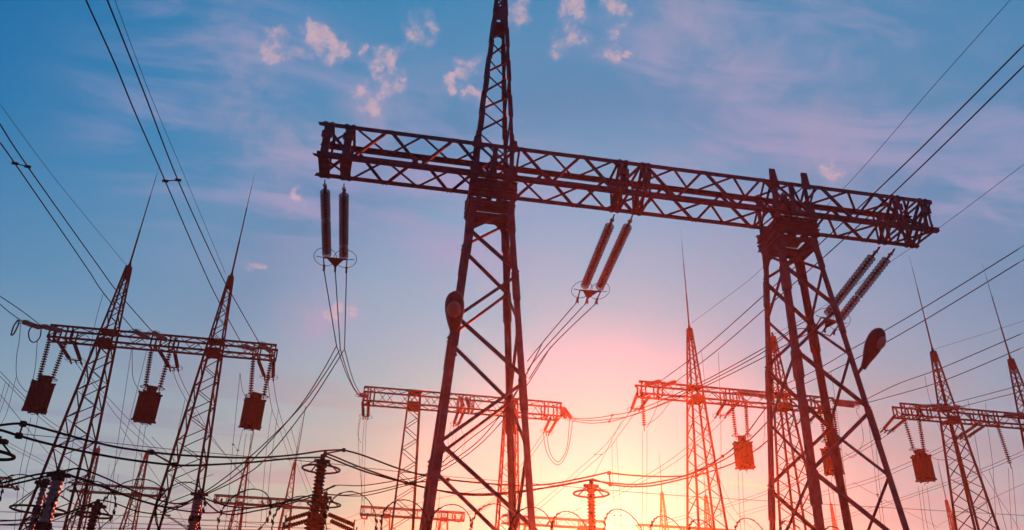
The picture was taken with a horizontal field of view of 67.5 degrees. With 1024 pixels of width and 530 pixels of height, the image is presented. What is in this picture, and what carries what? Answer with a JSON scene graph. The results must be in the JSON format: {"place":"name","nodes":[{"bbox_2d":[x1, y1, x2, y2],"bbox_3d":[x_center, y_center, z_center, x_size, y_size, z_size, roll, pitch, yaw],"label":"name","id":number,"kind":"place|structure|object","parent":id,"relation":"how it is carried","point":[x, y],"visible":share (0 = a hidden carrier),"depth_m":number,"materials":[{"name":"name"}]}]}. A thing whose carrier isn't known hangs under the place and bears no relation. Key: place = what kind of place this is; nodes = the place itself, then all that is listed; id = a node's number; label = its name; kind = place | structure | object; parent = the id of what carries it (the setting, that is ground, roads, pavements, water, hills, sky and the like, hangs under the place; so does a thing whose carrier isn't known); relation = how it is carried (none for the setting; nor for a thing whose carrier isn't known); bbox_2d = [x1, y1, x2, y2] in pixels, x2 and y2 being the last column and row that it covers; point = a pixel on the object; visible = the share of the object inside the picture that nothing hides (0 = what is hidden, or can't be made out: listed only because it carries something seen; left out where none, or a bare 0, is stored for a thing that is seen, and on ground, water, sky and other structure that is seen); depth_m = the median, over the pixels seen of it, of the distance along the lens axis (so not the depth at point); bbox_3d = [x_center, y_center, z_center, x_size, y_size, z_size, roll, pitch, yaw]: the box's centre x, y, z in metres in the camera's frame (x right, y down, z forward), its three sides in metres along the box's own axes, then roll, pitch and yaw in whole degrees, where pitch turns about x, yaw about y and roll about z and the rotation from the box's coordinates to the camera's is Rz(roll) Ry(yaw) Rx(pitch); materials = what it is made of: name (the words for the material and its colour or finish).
{"place":"outdoors","nodes":[
{"label":"outdoors","id":0,"kind":"place"},
{"bbox_2d":[284,511,310,524],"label":"insulator string","id":1,"kind":"object","parent":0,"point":[301,515],"visible":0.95,"depth_m":32.60,"materials":[{"name":"brown ceramic"}]},
{"bbox_2d":[358,418,366,523],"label":"dropper wire","id":2,"kind":"object","parent":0,"point":[360,472],"visible":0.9,"depth_m":45.77,"materials":[{"name":"metal"}]},
{"bbox_2d":[0,0,1023,529],"label":"sky","id":3,"kind":"structure","parent":0,"point":[239,90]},
{"bbox_2d":[24,434,1023,515],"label":"overhead wire","id":4,"kind":"object","parent":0,"point":[483,479],"visible":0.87,"depth_m":25.99,"materials":[{"name":"metal"}]},
{"bbox_2d":[563,407,574,420],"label":"insulator string","id":5,"kind":"object","parent":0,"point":[567,412],"visible":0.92,"depth_m":47.12,"materials":[{"name":"red glass"}]},
{"bbox_2d":[573,321,829,423],"bbox_3d":[7.605,6.368,38.835,2.902,2.839,18.722,18,-32,-28],"label":"conductor bundle","id":6,"kind":"object","parent":5,"relation":"hanging from","point":[611,415],"visible":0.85,"depth_m":36.35,"materials":[{"name":"metal"}]},
{"bbox_2d":[693,0,1009,321],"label":"overhead wire","id":7,"kind":"object","parent":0,"point":[893,132],"visible":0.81,"depth_m":27.87,"materials":[{"name":"metal"}]},
{"bbox_2d":[824,451,1023,522],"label":"conductor bundle","id":8,"kind":"object","parent":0,"point":[937,485],"visible":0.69,"depth_m":59.71,"materials":[{"name":"metal"}]},
{"label":"ground","id":9,"kind":"structure","parent":0,"visible":0},
{"bbox_2d":[0,436,15,460],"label":"post insulator","id":10,"kind":"object","parent":9,"relation":"on","point":[4,442],"visible":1,"depth_m":17.30,"materials":[{"name":"brown ceramic"}]},
{"bbox_2d":[27,478,50,529],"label":"post insulator","id":11,"kind":"object","parent":9,"relation":"on","point":[44,482],"visible":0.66,"depth_m":24.39,"materials":[{"name":"grey ceramic"}]},
{"bbox_2d":[9,486,66,515],"bbox_3d":[-14.503,7.089,23.710,1.584,1.021,1.584,-1,-28,5],"label":"corona ring","id":12,"kind":"object","parent":11,"relation":"attached to","point":[15,505],"visible":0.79,"depth_m":23.53,"materials":[{"name":"black metal"}]},
{"bbox_2d":[16,512,322,523],"bbox_3d":[-11.078,8.450,25.534,10.424,0.856,0.080,18,-32,-27],"label":"overhead wire","id":13,"kind":"object","parent":12,"relation":"attached to","point":[152,517],"visible":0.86,"depth_m":25.12,"materials":[{"name":"metal"}]},
{"bbox_2d":[34,469,71,529],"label":"post insulator","id":14,"kind":"object","parent":9,"relation":"on","point":[54,488],"visible":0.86,"depth_m":20.65,"materials":[{"name":"grey ceramic"}]},
{"bbox_2d":[0,471,57,487],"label":"conductor bundle","id":15,"kind":"object","parent":14,"relation":"attached to","point":[24,481],"visible":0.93,"depth_m":19.91,"materials":[{"name":"metal"}]},
{"bbox_2d":[75,499,112,529],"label":"post insulator","id":16,"kind":"object","parent":9,"relation":"on","point":[95,507],"visible":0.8,"depth_m":26.27,"materials":[{"name":"brown ceramic"}]},
{"bbox_2d":[0,500,170,525],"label":"conductor bundle","id":17,"kind":"object","parent":16,"relation":"attached to","point":[81,507],"visible":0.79,"depth_m":25.40,"materials":[{"name":"metal"}]},
{"bbox_2d":[66,445,164,529],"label":"portal gantry","id":18,"kind":"object","parent":9,"relation":"on","point":[132,494],"visible":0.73,"depth_m":74.02,"materials":[{"name":"metal"}]},
{"bbox_2d":[18,165,277,529],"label":"portal gantry","id":19,"kind":"object","parent":9,"relation":"on","point":[102,342],"visible":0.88,"depth_m":39.04,"materials":[{"name":"metal"}]},
{"bbox_2d":[36,339,51,378],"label":"insulator string","id":20,"kind":"object","parent":19,"relation":"hanging from","point":[45,356],"visible":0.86,"depth_m":38.47,"materials":[{"name":"brown ceramic"}]},
{"bbox_2d":[21,375,55,414],"bbox_3d":[-23.211,6.431,37.617,1.078,2.014,1.078,-3,-29,9],"label":"line trap","id":21,"kind":"object","parent":20,"relation":"hanging from","point":[39,394],"visible":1,"depth_m":37.31,"materials":[{"name":"paint"}]},
{"bbox_2d":[34,324,62,332],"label":"insulator string","id":22,"kind":"object","parent":19,"relation":"attached to","point":[50,328],"visible":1,"depth_m":38.10,"materials":[{"name":"brown glass"}]},
{"bbox_2d":[50,341,67,382],"bbox_3d":[-22.832,4.828,38.540,0.509,2.419,0.509,6,-28,-8],"label":"insulator string","id":23,"kind":"object","parent":19,"relation":"hanging from","point":[59,358],"visible":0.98,"depth_m":38.51,"materials":[{"name":"brown ceramic"}]},
{"bbox_2d":[0,104,125,264],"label":"overhead wire","id":24,"kind":"object","parent":19,"relation":"attached to","point":[56,180],"visible":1,"depth_m":33.22,"materials":[{"name":"metal"}]},
{"bbox_2d":[57,339,73,362],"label":"insulator string","id":25,"kind":"object","parent":19,"relation":"attached to","point":[67,356],"visible":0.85,"depth_m":39.98,"materials":[{"name":"brown ceramic"}]},
{"bbox_2d":[69,359,82,364],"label":"spreader bar","id":26,"kind":"object","parent":25,"relation":"attached to","point":[70,360],"visible":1,"depth_m":40.44,"materials":[{"name":"black metal"}]},
{"bbox_2d":[76,363,166,462],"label":"conductor bundle","id":27,"kind":"object","parent":26,"relation":"attached to","point":[121,412],"visible":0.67,"depth_m":48.69,"materials":[{"name":"metal"}]},
{"bbox_2d":[106,348,146,511],"bbox_3d":[-18.762,7.732,36.772,1.020,7.895,0.021,6,-28,-8],"label":"dropper wire","id":28,"kind":"object","parent":19,"relation":"hanging from","point":[120,424],"visible":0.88,"depth_m":36.84,"materials":[{"name":"metal"}]},
{"bbox_2d":[128,329,149,339],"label":"insulator string","id":29,"kind":"object","parent":19,"relation":"attached to","point":[141,334],"visible":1,"depth_m":38.67,"materials":[{"name":"brown glass"}]},
{"bbox_2d":[0,123,152,331],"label":"conductor bundle","id":30,"kind":"object","parent":29,"relation":"attached to","point":[67,223],"visible":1,"depth_m":28.28,"materials":[{"name":"metal"}]},
{"bbox_2d":[140,349,153,389],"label":"insulator string","id":31,"kind":"object","parent":19,"relation":"hanging from","point":[148,366],"visible":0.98,"depth_m":39.10,"materials":[{"name":"brown ceramic"}]},
{"bbox_2d":[131,385,162,426],"bbox_3d":[-18.217,7.051,38.273,1.078,2.014,1.078,5,-28,-6],"label":"line trap","id":32,"kind":"object","parent":31,"relation":"hanging from","point":[147,404],"visible":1,"depth_m":37.96,"materials":[{"name":"paint"}]},
{"bbox_2d":[155,349,171,391],"bbox_3d":[-17.801,5.407,39.225,0.509,2.383,0.509,6,-28,-8],"label":"insulator string","id":33,"kind":"object","parent":19,"relation":"hanging from","point":[164,369],"visible":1,"depth_m":39.17,"materials":[{"name":"brown ceramic"}]},
{"bbox_2d":[115,1,225,273],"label":"overhead wire","id":34,"kind":"object","parent":19,"relation":"attached to","point":[163,126],"visible":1,"depth_m":29.29,"materials":[{"name":"metal"}]},
{"bbox_2d":[245,358,255,396],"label":"insulator string","id":35,"kind":"object","parent":19,"relation":"hanging from","point":[252,376],"visible":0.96,"depth_m":39.78,"materials":[{"name":"brown ceramic"}]},
{"bbox_2d":[254,342,271,352],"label":"insulator string","id":36,"kind":"object","parent":19,"relation":"attached to","point":[265,347],"visible":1,"depth_m":39.35,"materials":[{"name":"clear glass"}]},
{"bbox_2d":[85,0,258,343],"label":"conductor bundle","id":37,"kind":"object","parent":36,"relation":"attached to","point":[164,148],"visible":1,"depth_m":23.52,"materials":[{"name":"metal"}]},
{"bbox_2d":[259,358,273,399],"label":"insulator string","id":38,"kind":"object","parent":19,"relation":"hanging from","point":[267,377],"visible":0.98,"depth_m":39.89,"materials":[{"name":"brown ceramic"}]},
{"bbox_2d":[238,391,266,432],"bbox_3d":[-13.202,7.516,39.016,1.078,2.014,1.078,-9,-30,19],"label":"line trap","id":39,"kind":"object","parent":38,"relation":"hanging from","point":[252,411],"visible":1,"depth_m":38.68,"materials":[{"name":"paint"}]},
{"bbox_2d":[187,490,207,529],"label":"post insulator","id":40,"kind":"object","parent":9,"relation":"on","point":[197,504],"visible":0.85,"depth_m":26.91,"materials":[{"name":"brown ceramic"}]},
{"bbox_2d":[64,468,333,513],"bbox_3d":[-10.522,7.883,27.710,1.049,2.923,14.293,-7,-29,16],"label":"conductor bundle","id":41,"kind":"object","parent":40,"relation":"attached to","point":[117,492],"visible":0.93,"depth_m":24.15,"materials":[{"name":"metal"}]},
{"bbox_2d":[160,346,344,512],"bbox_3d":[-9.503,5.969,28.780,5.506,6.834,0.065,7,-29,-9],"label":"conductor bundle","id":42,"kind":"object","parent":40,"relation":"attached to","point":[274,434],"visible":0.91,"depth_m":28.72,"materials":[{"name":"metal"}]},
{"bbox_2d":[213,421,319,529],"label":"portal gantry","id":43,"kind":"object","parent":9,"relation":"on","point":[284,507],"visible":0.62,"depth_m":77.33,"materials":[{"name":"metal"}]},
{"bbox_2d":[301,454,340,529],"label":"post insulator","id":44,"kind":"object","parent":9,"relation":"on","point":[313,520],"visible":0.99,"depth_m":27.84,"materials":[{"name":"brown ceramic"}]},
{"bbox_2d":[3,525,249,529],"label":"overhead wire","id":45,"kind":"object","parent":44,"relation":"attached to","point":[131,528],"visible":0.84,"depth_m":24.68,"materials":[{"name":"metal"}]},
{"bbox_2d":[0,420,341,467],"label":"conductor bundle","id":46,"kind":"object","parent":44,"relation":"attached to","point":[19,434],"visible":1,"depth_m":21.58,"materials":[{"name":"metal"}]},
{"bbox_2d":[24,520,330,528],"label":"overhead wire","id":47,"kind":"object","parent":44,"relation":"attached to","point":[166,524],"visible":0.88,"depth_m":25.25,"materials":[{"name":"metal"}]},
{"bbox_2d":[323,448,606,495],"bbox_3d":[-1.734,8.119,29.357,10.990,1.396,0.528,6,-28,-8],"label":"conductor bundle","id":48,"kind":"object","parent":44,"relation":"attached to","point":[420,486],"visible":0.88,"depth_m":29.01,"materials":[{"name":"metal"}]},
{"bbox_2d":[307,492,340,529],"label":"post insulator","id":49,"kind":"object","parent":9,"relation":"on","point":[325,500],"visible":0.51,"depth_m":33.62,"materials":[{"name":"brown ceramic"}]},
{"bbox_2d":[203,486,334,514],"bbox_3d":[-9.567,9.208,30.653,0.349,2.337,7.655,-10,-30,21],"label":"conductor bundle","id":50,"kind":"object","parent":49,"relation":"attached to","point":[258,507],"visible":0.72,"depth_m":29.42,"materials":[{"name":"metal"}]},
{"bbox_2d":[282,518,306,529],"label":"insulator string","id":51,"kind":"object","parent":49,"relation":"attached to","point":[294,524],"visible":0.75,"depth_m":32.42,"materials":[{"name":"brown ceramic"}]},
{"bbox_2d":[328,513,354,529],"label":"insulator string","id":52,"kind":"object","parent":49,"relation":"attached to","point":[341,519],"visible":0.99,"depth_m":32.88,"materials":[{"name":"brown ceramic"}]},
{"bbox_2d":[330,519,356,529],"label":"insulator string","id":53,"kind":"object","parent":49,"relation":"attached to","point":[338,524],"visible":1,"depth_m":32.87,"materials":[{"name":"brown ceramic"}]},
{"bbox_2d":[326,343,550,495],"bbox_3d":[-3.247,6.934,34.156,10.376,6.378,0.557,-7,-30,17],"label":"conductor bundle","id":54,"kind":"object","parent":49,"relation":"attached to","point":[515,393],"visible":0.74,"depth_m":33.44,"materials":[{"name":"metal"}]},
{"bbox_2d":[360,505,464,529],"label":"portal gantry","id":55,"kind":"object","parent":9,"relation":"on","point":[444,519],"visible":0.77,"depth_m":81.02,"materials":[{"name":"metal"}]},
{"bbox_2d":[362,386,561,529],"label":"portal gantry","id":56,"kind":"object","parent":9,"relation":"on","point":[414,406],"visible":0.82,"depth_m":46.91,"materials":[{"name":"metal"}]},
{"bbox_2d":[355,393,368,397],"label":"insulator string","id":57,"kind":"object","parent":56,"relation":"attached to","point":[363,395],"visible":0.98,"depth_m":45.31,"materials":[{"name":"brown glass"}]},
{"bbox_2d":[337,347,360,395],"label":"conductor bundle","id":58,"kind":"object","parent":57,"relation":"attached to","point":[347,371],"visible":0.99,"depth_m":36.03,"materials":[{"name":"metal"}]},
{"bbox_2d":[324,272,346,348],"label":"conductor bundle","id":59,"kind":"object","parent":58,"relation":"attached to","point":[337,309],"visible":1,"depth_m":30.19,"materials":[{"name":"metal"}]},
{"bbox_2d":[559,406,569,419],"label":"insulator string","id":60,"kind":"object","parent":56,"relation":"attached to","point":[562,411],"visible":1,"depth_m":47.16,"materials":[{"name":"red glass"}]},
{"bbox_2d":[501,514,605,529],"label":"portal gantry","id":61,"kind":"object","parent":9,"relation":"on","point":[580,527],"visible":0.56,"depth_m":83.19,"materials":[{"name":"metal"}]},
{"bbox_2d":[573,479,609,529],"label":"post insulator","id":62,"kind":"object","parent":9,"relation":"on","point":[591,497],"visible":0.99,"depth_m":29.41,"materials":[{"name":"brown ceramic"}]},
{"bbox_2d":[593,388,798,486],"bbox_3d":[9.961,7.775,37.620,0.585,8.842,18.868,-24,-37,39],"label":"conductor bundle","id":63,"kind":"object","parent":62,"relation":"attached to","point":[609,483],"visible":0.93,"depth_m":35.00,"materials":[{"name":"metal"}]},
{"bbox_2d":[759,245,1023,394],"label":"conductor bundle","id":64,"kind":"object","parent":63,"relation":"attached to","point":[921,309],"visible":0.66,"depth_m":32.46,"materials":[{"name":"metal"}]},
{"bbox_2d":[313,0,939,529],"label":"portal gantry","id":65,"kind":"object","parent":9,"relation":"on","point":[777,240],"visible":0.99,"depth_m":25.35,"materials":[{"name":"metal"}]},
{"bbox_2d":[320,180,331,257],"bbox_3d":[-6.600,-1.620,27.167,0.348,0.348,4.120,6,-37,-8],"label":"insulator string","id":66,"kind":"object","parent":65,"relation":"hanging from","point":[325,205],"visible":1,"depth_m":27.18,"materials":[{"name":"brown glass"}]},
{"bbox_2d":[314,248,356,273],"bbox_3d":[-6.736,-0.093,29.210,1.601,0.527,1.374,6,-28,-8],"label":"yoke plate","id":67,"kind":"object","parent":66,"relation":"attached to","point":[335,262],"visible":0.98,"depth_m":29.11,"materials":[{"name":"brown metal"}]},
{"bbox_2d":[339,183,348,259],"bbox_3d":[-6.000,-1.517,27.333,0.348,0.348,4.120,6,-37,-8],"label":"insulator string","id":68,"kind":"object","parent":65,"relation":"hanging from","point":[343,219],"visible":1,"depth_m":27.31,"materials":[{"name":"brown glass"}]},
{"bbox_2d":[445,291,463,355],"bbox_3d":[-1.698,1.651,21.884,0.568,1.488,1.450,6,-28,-8],"label":"lamp head","id":69,"kind":"object","parent":65,"relation":"attached to","point":[454,306],"visible":0.81,"depth_m":21.56},
{"bbox_2d":[581,214,614,288],"bbox_3d":[3.233,-0.473,28.555,0.348,0.348,4.220,6,-39,-8],"label":"insulator string","id":70,"kind":"object","parent":65,"relation":"hanging from","point":[607,231],"visible":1,"depth_m":28.51,"materials":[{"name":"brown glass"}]},
{"bbox_2d":[596,215,632,290],"bbox_3d":[3.860,-0.422,28.677,0.348,0.348,4.390,6,-38,-8],"label":"insulator string","id":71,"kind":"object","parent":65,"relation":"hanging from","point":[626,228],"visible":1,"depth_m":28.64,"materials":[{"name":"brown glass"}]},
{"bbox_2d":[571,281,609,305],"bbox_3d":[3.040,1.174,30.678,1.625,0.620,1.329,10,-29,-15],"label":"yoke plate","id":72,"kind":"object","parent":71,"relation":"hanging from","point":[588,294],"visible":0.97,"depth_m":30.62,"materials":[{"name":"brown metal"}]},
{"bbox_2d":[527,304,593,378],"bbox_3d":[1.700,3.199,32.288,0.891,1.962,4.553,19,-33,-29],"label":"conductor bundle","id":73,"kind":"object","parent":72,"relation":"attached to","point":[555,336],"visible":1,"depth_m":31.86,"materials":[{"name":"metal"}]},
{"bbox_2d":[661,45,1023,381],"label":"conductor bundle","id":74,"kind":"object","parent":65,"relation":"attached to","point":[1011,57],"visible":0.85,"depth_m":24.32,"materials":[{"name":"metal"}]},
{"bbox_2d":[824,246,879,315],"bbox_3d":[13.270,0.645,29.849,0.348,0.348,4.050,6,-42,-8],"label":"insulator string","id":75,"kind":"object","parent":65,"relation":"hanging from","point":[854,279],"visible":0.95,"depth_m":29.73,"materials":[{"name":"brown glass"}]},
{"bbox_2d":[840,248,894,320],"bbox_3d":[13.871,0.774,29.954,0.348,0.348,4.120,6,-43,-8],"label":"insulator string","id":76,"kind":"object","parent":65,"relation":"hanging from","point":[864,287],"visible":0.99,"depth_m":29.93,"materials":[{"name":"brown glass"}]},
{"bbox_2d":[814,308,850,336],"bbox_3d":[13.119,2.425,31.803,1.596,0.707,1.356,6,-28,-8],"label":"yoke plate","id":77,"kind":"object","parent":76,"relation":"hanging from","point":[829,322],"visible":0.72,"depth_m":31.72,"materials":[{"name":"brown metal"}]},
{"bbox_2d":[858,328,886,373],"bbox_3d":[11.123,2.783,24.063,0.538,1.148,1.800,6,-28,-8],"label":"lamp head","id":78,"kind":"object","parent":65,"relation":"attached to","point":[875,342],"visible":0.96,"depth_m":23.54},
{"bbox_2d":[635,454,734,529],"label":"portal gantry","id":79,"kind":"object","parent":9,"relation":"on","point":[665,526],"visible":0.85,"depth_m":86.43,"materials":[{"name":"metal"}]},
{"bbox_2d":[635,238,833,529],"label":"portal gantry","id":80,"kind":"object","parent":9,"relation":"on","point":[698,400],"visible":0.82,"depth_m":44.23,"materials":[{"name":"metal"}]},
{"bbox_2d":[730,399,738,439],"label":"insulator string","id":81,"kind":"object","parent":80,"relation":"attached to","point":[735,434],"visible":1,"depth_m":44.12,"materials":[{"name":"brown ceramic"}]},
{"bbox_2d":[732,435,755,472],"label":"line trap","id":82,"kind":"object","parent":81,"relation":"hanging from","point":[746,463],"visible":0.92,"depth_m":42.97,"materials":[{"name":"paint"}]},
{"bbox_2d":[744,399,750,439],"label":"insulator string","id":83,"kind":"object","parent":80,"relation":"attached to","point":[746,418],"visible":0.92,"depth_m":44.31,"materials":[{"name":"brown ceramic"}]},
{"bbox_2d":[818,406,826,443],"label":"insulator string","id":84,"kind":"object","parent":80,"relation":"hanging from","point":[823,430],"visible":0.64,"depth_m":44.90,"materials":[{"name":"brown ceramic"}]},
{"bbox_2d":[820,442,843,478],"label":"line trap","id":85,"kind":"object","parent":84,"relation":"hanging from","point":[828,466],"visible":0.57,"depth_m":43.77,"materials":[{"name":"paint"}]},
{"bbox_2d":[829,399,860,404],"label":"insulator string","id":86,"kind":"object","parent":80,"relation":"attached to","point":[847,401],"visible":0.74,"depth_m":44.79,"materials":[{"name":"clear glass"}]},
{"bbox_2d":[855,333,1022,405],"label":"conductor bundle","id":87,"kind":"object","parent":86,"relation":"attached to","point":[943,367],"visible":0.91,"depth_m":38.98,"materials":[{"name":"metal"}]},
{"bbox_2d":[938,467,954,529],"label":"lattice mast","id":88,"kind":"object","parent":9,"relation":"on","point":[949,513],"visible":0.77,"depth_m":108.35,"materials":[{"name":"metal"}]},
{"bbox_2d":[891,256,1023,529],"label":"portal gantry","id":89,"kind":"object","parent":9,"relation":"on","point":[951,421],"visible":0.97,"depth_m":46.41,"materials":[{"name":"metal"}]},
{"bbox_2d":[902,418,917,452],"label":"insulator string","id":90,"kind":"object","parent":89,"relation":"hanging from","point":[913,449],"visible":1,"depth_m":45.63,"materials":[{"name":"brown ceramic"}]},
{"bbox_2d":[917,419,928,451],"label":"insulator string","id":91,"kind":"object","parent":89,"relation":"hanging from","point":[920,428],"visible":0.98,"depth_m":45.88,"materials":[{"name":"brown ceramic"}]},
{"bbox_2d":[910,449,936,485],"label":"line trap","id":92,"kind":"object","parent":91,"relation":"hanging from","point":[923,468],"visible":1,"depth_m":44.58,"materials":[{"name":"paint"}]},
{"bbox_2d":[968,402,1005,529],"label":"dropper wire","id":93,"kind":"object","parent":89,"relation":"hanging from","point":[989,471],"visible":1,"depth_m":43.78,"materials":[{"name":"metal"}]},
{"bbox_2d":[996,425,1011,468],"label":"insulator string","id":94,"kind":"object","parent":89,"relation":"hanging from","point":[1004,446],"visible":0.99,"depth_m":46.48,"materials":[{"name":"brown ceramic"}]},
{"bbox_3d":[-2.353,5.080,9.375,37.030,2.962,0.244,6,-28,-8],"label":"security fence","id":95,"kind":"object","parent":9,"relation":"on","visible":0},
{"bbox_2d":[0,474,839,529],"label":"razor wire coil","id":96,"kind":"object","parent":95,"relation":"attached to","point":[325,515],"visible":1,"depth_m":10.18,"materials":[{"name":"metal"}]},
{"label":"spreader bar","id":97,"kind":"object","parent":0,"visible":0},
{"bbox_2d":[525,413,634,517],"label":"conductor bundle","id":98,"kind":"object","parent":97,"relation":"attached to","point":[588,460],"visible":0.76,"depth_m":52.62,"materials":[{"name":"metal"}]},
{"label":"spreader bar","id":99,"kind":"object","parent":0,"visible":0},
{"bbox_2d":[557,417,726,521],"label":"conductor bundle","id":100,"kind":"object","parent":99,"relation":"attached to","point":[647,474],"visible":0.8,"depth_m":55.33,"materials":[{"name":"metal"}]},
{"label":"spreader bar","id":101,"kind":"object","parent":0,"visible":0},
{"bbox_2d":[647,433,889,527],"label":"conductor bundle","id":102,"kind":"object","parent":101,"relation":"hanging from","point":[767,490],"visible":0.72,"depth_m":59.65,"materials":[{"name":"metal"}]},
{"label":"spreader bar","id":103,"kind":"object","parent":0,"visible":0},
{"bbox_2d":[738,440,963,516],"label":"conductor bundle","id":104,"kind":"object","parent":103,"relation":"attached to","point":[861,481],"visible":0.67,"depth_m":57.62,"materials":[{"name":"metal"}]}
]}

